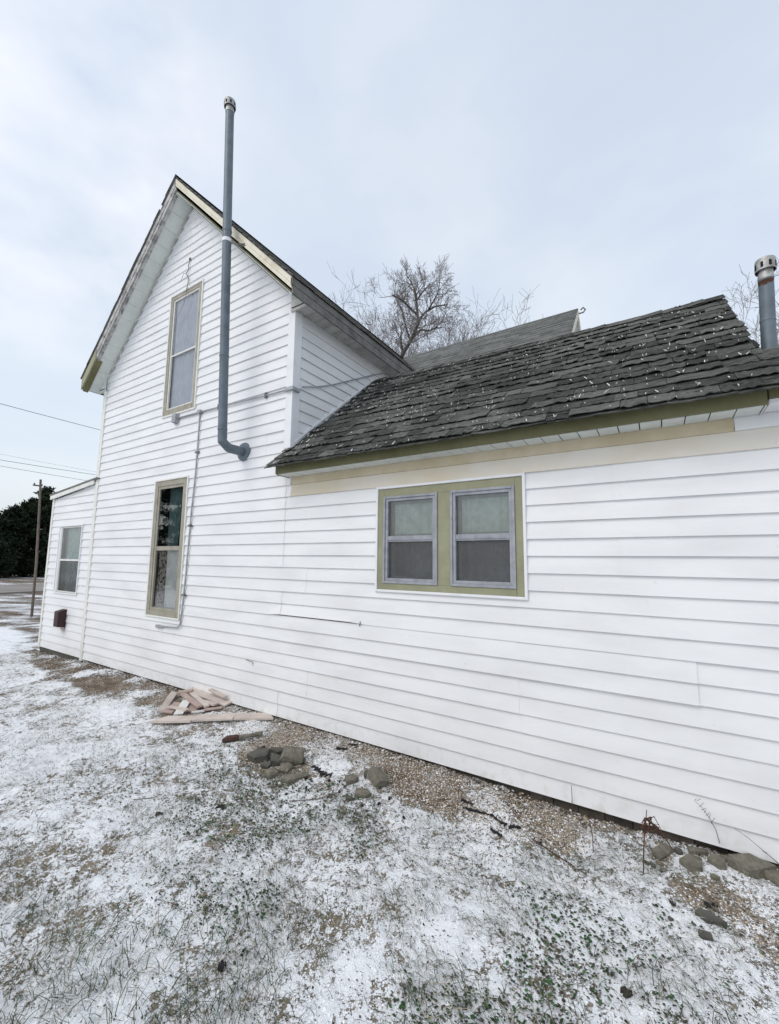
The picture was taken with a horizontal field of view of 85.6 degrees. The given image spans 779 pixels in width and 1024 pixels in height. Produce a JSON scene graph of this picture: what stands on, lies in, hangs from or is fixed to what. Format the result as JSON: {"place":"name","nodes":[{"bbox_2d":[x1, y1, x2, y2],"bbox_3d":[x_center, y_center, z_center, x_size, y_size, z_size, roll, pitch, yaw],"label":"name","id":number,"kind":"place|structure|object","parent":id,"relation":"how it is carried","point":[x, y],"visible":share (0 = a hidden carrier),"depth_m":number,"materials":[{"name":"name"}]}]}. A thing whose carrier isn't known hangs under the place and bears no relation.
{"place":"outdoors","nodes":[
{"label":"outdoors","id":0,"kind":"place"},
{"bbox_2d":[0,583,43,593],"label":"road","id":1,"kind":"structure","parent":0,"point":[16,588],"depth_m":22.28,"materials":[{"name":"grey asphalt"}]},
{"bbox_2d":[3,460,94,474],"bbox_3d":[-31.952,-5.900,25.007,0.030,2.861,80.003,-4,-8,32],"label":"power line","id":2,"kind":"object","parent":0,"point":[48,467],"visible":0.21,"depth_m":32.93,"materials":[{"name":"black metal"}]},
{"bbox_2d":[0,403,98,429],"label":"power line","id":3,"kind":"object","parent":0,"point":[48,416],"visible":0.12,"depth_m":20.67,"materials":[{"name":"black metal"}]},
{"bbox_2d":[0,576,778,1023],"bbox_3d":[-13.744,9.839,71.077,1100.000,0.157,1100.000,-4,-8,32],"label":"ground","id":4,"kind":"structure","parent":0,"point":[18,632],"depth_m":2.20,"materials":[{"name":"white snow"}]},
{"bbox_2d":[0,516,22,576],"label":"cedar tree","id":5,"kind":"object","parent":4,"relation":"on","point":[6,563],"visible":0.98,"depth_m":34.30,"materials":[{"name":"green plant"}]},
{"bbox_2d":[0,503,40,577],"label":"cedar tree","id":6,"kind":"object","parent":4,"relation":"on","point":[15,513],"visible":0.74,"depth_m":36.09,"materials":[{"name":"green plant"}]},
{"bbox_2d":[16,497,43,575],"bbox_3d":[-33.074,2.224,38.391,4.605,7.550,4.267,7,-9,-41],"label":"cedar tree","id":7,"kind":"object","parent":4,"relation":"on","point":[25,507],"visible":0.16,"depth_m":38.26,"materials":[{"name":"green plant"}]},
{"bbox_2d":[12,484,57,576],"bbox_3d":[-31.216,1.754,38.538,4.948,8.559,5.498,-4,-8,32],"label":"cedar tree","id":8,"kind":"object","parent":4,"relation":"on","point":[46,509],"visible":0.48,"depth_m":37.47,"materials":[{"name":"green plant"}]},
{"bbox_2d":[30,479,41,616],"bbox_3d":[-10.746,1.155,12.677,0.515,4.406,0.220,-4,-8,32],"label":"utility pole","id":9,"kind":"object","parent":4,"relation":"on","point":[36,553],"visible":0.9,"depth_m":12.67,"materials":[{"name":"brown wood"}]},
{"bbox_2d":[161,702,180,713],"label":"board","id":10,"kind":"object","parent":4,"relation":"on","point":[168,711],"visible":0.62,"depth_m":4.54,"materials":[{"name":"wood"}]},
{"bbox_2d":[157,691,176,713],"bbox_3d":[-2.504,2.144,4.750,0.074,0.098,0.491,2,-7,-12],"label":"board","id":11,"kind":"object","parent":10,"relation":"on","point":[169,699],"visible":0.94,"depth_m":4.74,"materials":[{"name":"beige wood"}]},
{"bbox_2d":[167,705,188,710],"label":"board","id":12,"kind":"object","parent":10,"relation":"on","point":[177,708],"visible":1,"depth_m":4.51,"materials":[{"name":"beige wood"}]},
{"bbox_2d":[150,715,196,722],"bbox_3d":[-2.205,2.127,4.315,0.451,0.058,0.153,0,-7,9],"label":"board","id":13,"kind":"object","parent":4,"relation":"on","point":[178,719],"visible":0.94,"depth_m":4.27,"materials":[{"name":"beige wood"}]},
{"bbox_2d":[184,704,198,712],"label":"board","id":14,"kind":"object","parent":4,"relation":"on","point":[191,707],"visible":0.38,"depth_m":4.57,"materials":[{"name":"beige wood"}]},
{"bbox_2d":[173,700,189,714],"bbox_3d":[-2.247,2.116,4.576,0.093,0.056,0.346,2,-7,-11],"label":"board","id":15,"kind":"object","parent":14,"relation":"on","point":[184,704],"visible":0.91,"depth_m":4.56,"materials":[{"name":"white wood"}]},
{"bbox_2d":[180,693,202,707],"bbox_3d":[-2.218,2.102,4.701,0.491,0.048,0.060,-6,-9,43],"label":"board","id":16,"kind":"object","parent":15,"relation":"on","point":[191,700],"visible":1,"depth_m":4.67,"materials":[{"name":"wood"}]},
{"bbox_2d":[189,692,208,707],"bbox_3d":[-2.143,2.112,4.733,0.056,0.061,0.464,7,-9,-44],"label":"board","id":17,"kind":"object","parent":14,"relation":"on","point":[196,697],"visible":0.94,"depth_m":4.71,"materials":[{"name":"beige wood"}]},
{"bbox_2d":[203,699,218,705],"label":"board","id":18,"kind":"object","parent":14,"relation":"on","point":[211,703],"visible":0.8,"depth_m":4.64,"materials":[{"name":"beige wood"}]},
{"bbox_2d":[191,709,204,712],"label":"board","id":19,"kind":"object","parent":4,"relation":"on","point":[198,711],"visible":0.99,"depth_m":4.50,"materials":[{"name":"white wood"}]},
{"bbox_2d":[189,687,231,706],"bbox_3d":[-2.091,2.137,4.899,0.756,0.084,0.158,-4,-8,32],"label":"board","id":20,"kind":"object","parent":4,"relation":"on","point":[221,701],"visible":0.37,"depth_m":4.83,"materials":[{"name":"beige wood"}]},
{"bbox_2d":[177,689,192,695],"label":"board","id":21,"kind":"object","parent":20,"relation":"on","point":[187,691],"visible":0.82,"depth_m":4.96,"materials":[{"name":"brown wood"}]},
{"bbox_2d":[208,688,226,697],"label":"board","id":22,"kind":"object","parent":20,"relation":"on","point":[216,692],"visible":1,"depth_m":4.80,"materials":[{"name":"beige wood"}]},
{"bbox_2d":[204,706,222,710],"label":"board","id":23,"kind":"object","parent":4,"relation":"on","point":[212,708],"visible":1,"depth_m":4.54,"materials":[{"name":"beige wood"}]},
{"bbox_2d":[192,713,236,721],"bbox_3d":[-1.783,2.098,4.296,0.407,0.037,0.160,1,-7,-1],"label":"board","id":24,"kind":"object","parent":4,"relation":"on","point":[215,717],"visible":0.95,"depth_m":4.26,"materials":[{"name":"beige wood"}]},
{"bbox_2d":[215,804,224,809],"bbox_3d":[-1.161,2.036,2.905,0.066,0.017,0.049,-2,-7,18],"label":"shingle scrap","id":25,"kind":"object","parent":4,"relation":"on","point":[221,806],"visible":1,"depth_m":2.90,"materials":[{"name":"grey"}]},
{"bbox_2d":[217,959,226,971],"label":"black pebble","id":26,"kind":"object","parent":4,"relation":"on","point":[222,964],"visible":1,"depth_m":1.75,"materials":[{"name":"grey stone"}]},
{"bbox_2d":[222,731,262,742],"bbox_3d":[-1.349,2.065,3.861,0.355,0.067,0.061,2,-7,-15],"label":"brick fragment","id":27,"kind":"object","parent":4,"relation":"on","point":[230,738],"visible":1,"depth_m":3.84,"materials":[{"name":"brown brick"}]},
{"bbox_2d":[234,713,273,719],"bbox_3d":[-1.385,2.104,4.328,0.393,0.032,0.160,2,-7,-8],"label":"board","id":28,"kind":"object","parent":4,"relation":"on","point":[253,716],"visible":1,"depth_m":4.29,"materials":[{"name":"beige wood"}]},
{"bbox_2d":[246,747,270,762],"bbox_3d":[-1.103,2.052,3.550,0.198,0.061,0.146,-9,2,11],"label":"rock","id":29,"kind":"object","parent":4,"relation":"on","point":[260,755],"visible":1,"depth_m":3.52,"materials":[{"name":"stone"}]},
{"bbox_2d":[261,761,270,768],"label":"rock","id":30,"kind":"object","parent":4,"relation":"on","point":[265,765],"visible":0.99,"depth_m":3.40,"materials":[{"name":"stone"}]},
{"bbox_2d":[265,767,278,778],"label":"rock","id":31,"kind":"object","parent":4,"relation":"on","point":[271,772],"visible":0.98,"depth_m":3.28,"materials":[{"name":"grey stone"}]},
{"bbox_2d":[270,752,280,765],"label":"rock","id":32,"kind":"object","parent":4,"relation":"on","point":[274,760],"visible":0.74,"depth_m":3.44,"materials":[{"name":"stone"}]},
{"bbox_2d":[270,747,283,754],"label":"rock","id":33,"kind":"object","parent":4,"relation":"on","point":[277,750],"visible":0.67,"depth_m":3.61,"materials":[{"name":"stone"}]},
{"bbox_2d":[279,762,292,773],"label":"rock","id":34,"kind":"object","parent":4,"relation":"on","point":[286,767],"visible":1,"depth_m":3.35,"materials":[{"name":"grey stone"}]},
{"bbox_2d":[278,746,304,765],"bbox_3d":[-0.802,2.004,3.461,0.208,0.077,0.135,17,17,-15],"label":"rock","id":35,"kind":"object","parent":4,"relation":"on","point":[293,755],"visible":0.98,"depth_m":3.43,"materials":[{"name":"grey stone"}]},
{"bbox_2d":[280,771,309,783],"bbox_3d":[-0.724,2.054,3.248,0.226,0.046,0.100,2,-7,-8],"label":"rock","id":36,"kind":"object","parent":4,"relation":"on","point":[291,778],"visible":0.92,"depth_m":3.24,"materials":[{"name":"grey stone"}]},
{"bbox_2d":[289,791,340,801],"bbox_3d":[-0.523,2.020,2.975,0.364,0.030,0.041,2,-7,-13],"label":"fallen twig","id":37,"kind":"object","parent":4,"relation":"on","point":[313,799],"visible":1,"depth_m":2.96,"materials":[{"name":"brown wood"}]},
{"bbox_2d":[311,765,331,776],"bbox_3d":[-0.539,2.046,3.312,0.224,0.022,0.076,-4,-8,32],"label":"shingle scrap","id":38,"kind":"object","parent":4,"relation":"on","point":[322,773],"visible":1,"depth_m":3.31,"materials":[{"name":"grey"}]},
{"bbox_2d":[345,774,358,784],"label":"rock","id":39,"kind":"object","parent":4,"relation":"on","point":[351,778],"visible":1,"depth_m":3.14,"materials":[{"name":"grey stone"}]},
{"bbox_2d":[355,788,370,798],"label":"rock","id":40,"kind":"object","parent":4,"relation":"on","point":[363,793],"visible":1,"depth_m":2.98,"materials":[{"name":"grey stone"}]},
{"bbox_2d":[366,766,388,787],"bbox_3d":[-0.083,1.961,3.116,0.170,0.070,0.132,26,5,-23],"label":"rock","id":41,"kind":"object","parent":4,"relation":"on","point":[377,777],"visible":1,"depth_m":3.08,"materials":[{"name":"grey stone"}]},
{"bbox_2d":[0,662,773,1023],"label":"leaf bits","id":42,"kind":"object","parent":4,"relation":"on","point":[374,884],"visible":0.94,"depth_m":2.13,"materials":[{"name":"brown plant"}]},
{"bbox_2d":[0,653,778,1023],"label":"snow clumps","id":43,"kind":"object","parent":4,"relation":"on","point":[122,1021],"visible":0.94,"depth_m":2.01,"materials":[{"name":"white snow"}]},
{"bbox_2d":[327,262,454,355],"bbox_3d":[-2.204,-3.521,24.650,13.261,16.078,14.315,1,-7,0],"label":"bare tree","id":44,"kind":"object","parent":4,"relation":"on","point":[379,320],"visible":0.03,"depth_m":20.39,"materials":[{"name":"brown plant"}]},
{"bbox_2d":[37,96,778,866],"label":"farmhouse","id":45,"kind":"object","parent":4,"relation":"on","point":[535,598],"visible":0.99,"depth_m":3.62,"materials":[{"name":"white wood"}]},
{"bbox_2d":[53,524,83,594],"bbox_3d":[-5.509,0.838,7.518,0.915,1.214,0.430,-4,-8,32],"label":"window","id":46,"kind":"structure","parent":45,"relation":"in","point":[69,548],"depth_m":7.50,"materials":[{"name":"grey glass"}]},
{"bbox_2d":[145,475,210,620],"bbox_3d":[-2.922,0.494,5.895,0.810,1.900,0.430,-4,-8,32],"label":"window","id":47,"kind":"structure","parent":45,"relation":"in","point":[169,518],"depth_m":5.84,"materials":[{"name":"glass"}]},
{"bbox_2d":[161,279,204,418],"bbox_3d":[-2.856,-2.301,6.200,0.810,1.895,0.430,-4,-8,32],"label":"window","id":48,"kind":"structure","parent":45,"relation":"in","point":[183,341],"depth_m":6.11,"materials":[{"name":"grey glass"}]},
{"bbox_2d":[375,473,528,599],"bbox_3d":[0.562,0.233,3.702,1.370,0.961,0.430,-4,-8,32],"label":"window","id":49,"kind":"structure","parent":45,"relation":"in","point":[467,537],"depth_m":3.51,"materials":[{"name":"green paint"}]},
{"bbox_2d":[274,311,752,462],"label":"roof litter","id":50,"kind":"object","parent":45,"relation":"on","point":[514,377],"visible":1,"depth_m":3.64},
{"bbox_2d":[353,277,470,352],"bbox_3d":[1.400,-3.933,23.034,12.835,16.592,10.618,-4,-8,32],"label":"bare tree","id":51,"kind":"object","parent":4,"relation":"on","point":[394,322],"visible":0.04,"depth_m":21.65,"materials":[{"name":"brown plant"}]},
{"bbox_2d":[340,269,491,357],"bbox_3d":[0.665,-3.897,22.920,11.185,16.487,8.836,-4,-8,32],"label":"bare tree","id":52,"kind":"object","parent":4,"relation":"on","point":[406,355],"visible":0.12,"depth_m":21.48,"materials":[{"name":"brown plant"}]},
{"bbox_2d":[366,254,471,356],"bbox_3d":[1.185,-4.026,18.175,5.053,15.645,4.383,-4,-8,32],"label":"bare tree","id":53,"kind":"object","parent":4,"relation":"on","point":[417,320],"visible":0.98,"depth_m":18.38,"materials":[{"name":"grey plant"}]},
{"bbox_2d":[65,744,778,1023],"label":"clover","id":54,"kind":"object","parent":4,"relation":"on","point":[472,1016],"visible":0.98,"depth_m":1.99,"materials":[{"name":"green plant"}]},
{"bbox_2d":[395,289,508,357],"bbox_3d":[4.064,-3.584,23.557,11.637,16.090,11.196,5,-8,-32],"label":"bare tree","id":55,"kind":"object","parent":4,"relation":"on","point":[464,325],"visible":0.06,"depth_m":19.12,"materials":[{"name":"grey plant"}]},
{"bbox_2d":[461,798,472,804],"bbox_3d":[0.537,2.010,2.918,0.089,0.018,0.027,-4,-8,32],"label":"shingle scrap","id":56,"kind":"object","parent":4,"relation":"on","point":[465,801],"visible":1,"depth_m":2.92,"materials":[{"name":"grey"}]},
{"bbox_2d":[398,289,543,356],"bbox_3d":[3.387,-4.056,21.307,12.078,16.502,12.843,4,-7,-24],"label":"bare tree","id":57,"kind":"object","parent":4,"relation":"on","point":[482,328],"visible":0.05,"depth_m":18.43,"materials":[{"name":"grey plant"}]},
{"bbox_2d":[463,807,506,825],"bbox_3d":[0.633,2.000,2.780,0.299,0.021,0.055,-4,-8,36],"label":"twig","id":58,"kind":"object","parent":4,"relation":"on","point":[487,814],"visible":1,"depth_m":2.79,"materials":[{"name":"grey wood"}]},
{"bbox_2d":[490,828,501,836],"bbox_3d":[0.663,1.989,2.612,0.077,0.025,0.028,-4,-8,32],"label":"shingle scrap","id":59,"kind":"object","parent":4,"relation":"on","point":[496,832],"visible":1,"depth_m":2.61,"materials":[{"name":"grey"}]},
{"bbox_2d":[508,824,520,828],"bbox_3d":[0.792,1.997,2.667,0.088,0.022,0.034,2,-7,-11],"label":"shingle scrap","id":60,"kind":"object","parent":4,"relation":"on","point":[510,826],"visible":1,"depth_m":2.66,"materials":[{"name":"grey"}]},
{"bbox_2d":[532,838,568,862],"bbox_3d":[0.943,1.981,2.454,0.012,0.010,0.259,5,-8,-34],"label":"fallen twig","id":61,"kind":"object","parent":4,"relation":"on","point":[551,851],"visible":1,"depth_m":2.45,"materials":[{"name":"brown wood"}]},
{"bbox_2d":[586,813,593,851],"bbox_3d":[1.221,1.946,2.560,0.011,0.112,0.212,-1,-7,15],"label":"dead weed","id":62,"kind":"object","parent":4,"relation":"on","point":[591,833],"visible":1,"depth_m":2.52,"materials":[{"name":"brown plant"}]},
{"bbox_2d":[620,986,631,998],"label":"dirt clod","id":63,"kind":"object","parent":4,"relation":"on","point":[623,989],"visible":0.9,"depth_m":1.66,"materials":[{"name":"brown soil"}]},
{"bbox_2d":[644,860,655,867],"bbox_3d":[1.459,1.971,2.360,0.061,0.018,0.035,-4,-8,32],"label":"shingle scrap","id":64,"kind":"object","parent":4,"relation":"on","point":[651,864],"visible":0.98,"depth_m":2.35,"materials":[{"name":"stone"}]},
{"bbox_2d":[640,810,672,874],"bbox_3d":[1.447,1.798,2.295,0.152,0.339,0.089,0,-7,6],"label":"dead weed","id":65,"kind":"object","parent":4,"relation":"on","point":[648,825],"visible":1,"depth_m":2.29,"materials":[{"name":"brown plant"}]},
{"bbox_2d":[651,842,674,859],"bbox_3d":[1.592,1.970,2.446,0.138,0.028,0.060,3,18,-22],"label":"rock","id":66,"kind":"object","parent":4,"relation":"on","point":[662,851],"visible":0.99,"depth_m":2.43,"materials":[{"name":"grey stone"}]},
{"bbox_2d":[674,846,683,854],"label":"rock","id":67,"kind":"object","parent":4,"relation":"on","point":[678,850],"visible":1,"depth_m":2.44,"materials":[{"name":"stone"}]},
{"bbox_2d":[679,853,702,871],"bbox_3d":[1.688,1.947,2.332,0.124,0.046,0.104,4,-8,-27],"label":"rock","id":68,"kind":"object","parent":4,"relation":"on","point":[689,862],"visible":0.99,"depth_m":2.32,"materials":[{"name":"grey stone"}]},
{"bbox_2d":[687,846,707,855],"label":"rock","id":69,"kind":"object","parent":4,"relation":"on","point":[697,851],"visible":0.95,"depth_m":2.42,"materials":[{"name":"grey stone"}]},
{"bbox_2d":[698,929,712,941],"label":"rock","id":70,"kind":"object","parent":4,"relation":"on","point":[705,935],"visible":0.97,"depth_m":1.89,"materials":[{"name":"stone"}]},
{"bbox_2d":[689,883,722,927],"bbox_3d":[1.577,1.929,2.064,0.061,0.014,0.291,0,-7,9],"label":"fallen twig","id":71,"kind":"object","parent":4,"relation":"on","point":[706,896],"visible":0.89,"depth_m":2.13,"materials":[{"name":"brown wood"}]},
{"bbox_2d":[695,798,719,842],"bbox_3d":[1.829,1.774,2.422,0.107,0.224,0.023,-4,-8,32],"label":"dead weed","id":72,"kind":"object","parent":4,"relation":"on","point":[709,818],"visible":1,"depth_m":2.41,"materials":[{"name":"brown plant"}]},
{"bbox_2d":[704,900,710,907],"bbox_3d":[1.571,1.940,2.077,0.023,0.015,0.035,-2,-7,18],"label":"stone shard","id":73,"kind":"object","parent":4,"relation":"on","point":[706,903],"visible":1,"depth_m":2.08,"materials":[{"name":"grey stone"}]},
{"bbox_2d":[695,908,726,928],"bbox_3d":[1.512,1.918,1.983,0.057,0.031,0.114,4,-8,-28],"label":"rock","id":74,"kind":"object","parent":4,"relation":"on","point":[708,916],"visible":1,"depth_m":1.98,"materials":[{"name":"stone"}]},
{"bbox_2d":[710,873,719,880],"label":"rock","id":75,"kind":"object","parent":4,"relation":"on","point":[713,876],"visible":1,"depth_m":2.23,"materials":[{"name":"grey stone"}]},
{"bbox_2d":[707,853,726,869],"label":"rock","id":76,"kind":"object","parent":4,"relation":"on","point":[717,861],"visible":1,"depth_m":2.32,"materials":[{"name":"grey stone"}]},
{"bbox_2d":[720,854,728,861],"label":"rock","id":77,"kind":"object","parent":4,"relation":"on","point":[725,857],"visible":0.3,"depth_m":2.37,"materials":[{"name":"grey stone"}]},
{"bbox_2d":[727,853,776,878],"bbox_3d":[1.965,1.923,2.283,0.208,0.073,0.113,0,1,2],"label":"rock","id":78,"kind":"object","parent":4,"relation":"on","point":[749,864],"visible":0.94,"depth_m":2.26,"materials":[{"name":"grey stone"}]},
{"bbox_2d":[725,254,778,346],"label":"bare tree","id":79,"kind":"object","parent":4,"relation":"on","point":[757,323],"visible":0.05,"depth_m":15.65,"materials":[{"name":"grey plant"}]},
{"bbox_2d":[734,828,778,863],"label":"dead weed","id":80,"kind":"object","parent":4,"relation":"on","point":[759,847],"visible":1,"depth_m":2.29,"materials":[{"name":"brown plant"}]},
{"bbox_2d":[764,870,778,886],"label":"rock","id":81,"kind":"object","parent":4,"relation":"on","point":[772,876],"visible":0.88,"depth_m":2.21,"materials":[{"name":"grey stone"}]},
{"bbox_2d":[0,0,778,551],"label":"sky","id":82,"kind":"structure","parent":0,"point":[616,160],"materials":[{"name":"white"}]},
{"bbox_2d":[23,652,778,972],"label":"gravel","id":83,"kind":"structure","parent":0,"point":[531,826],"depth_m":2.96,"materials":[{"name":"beige gravel"}]}
]}

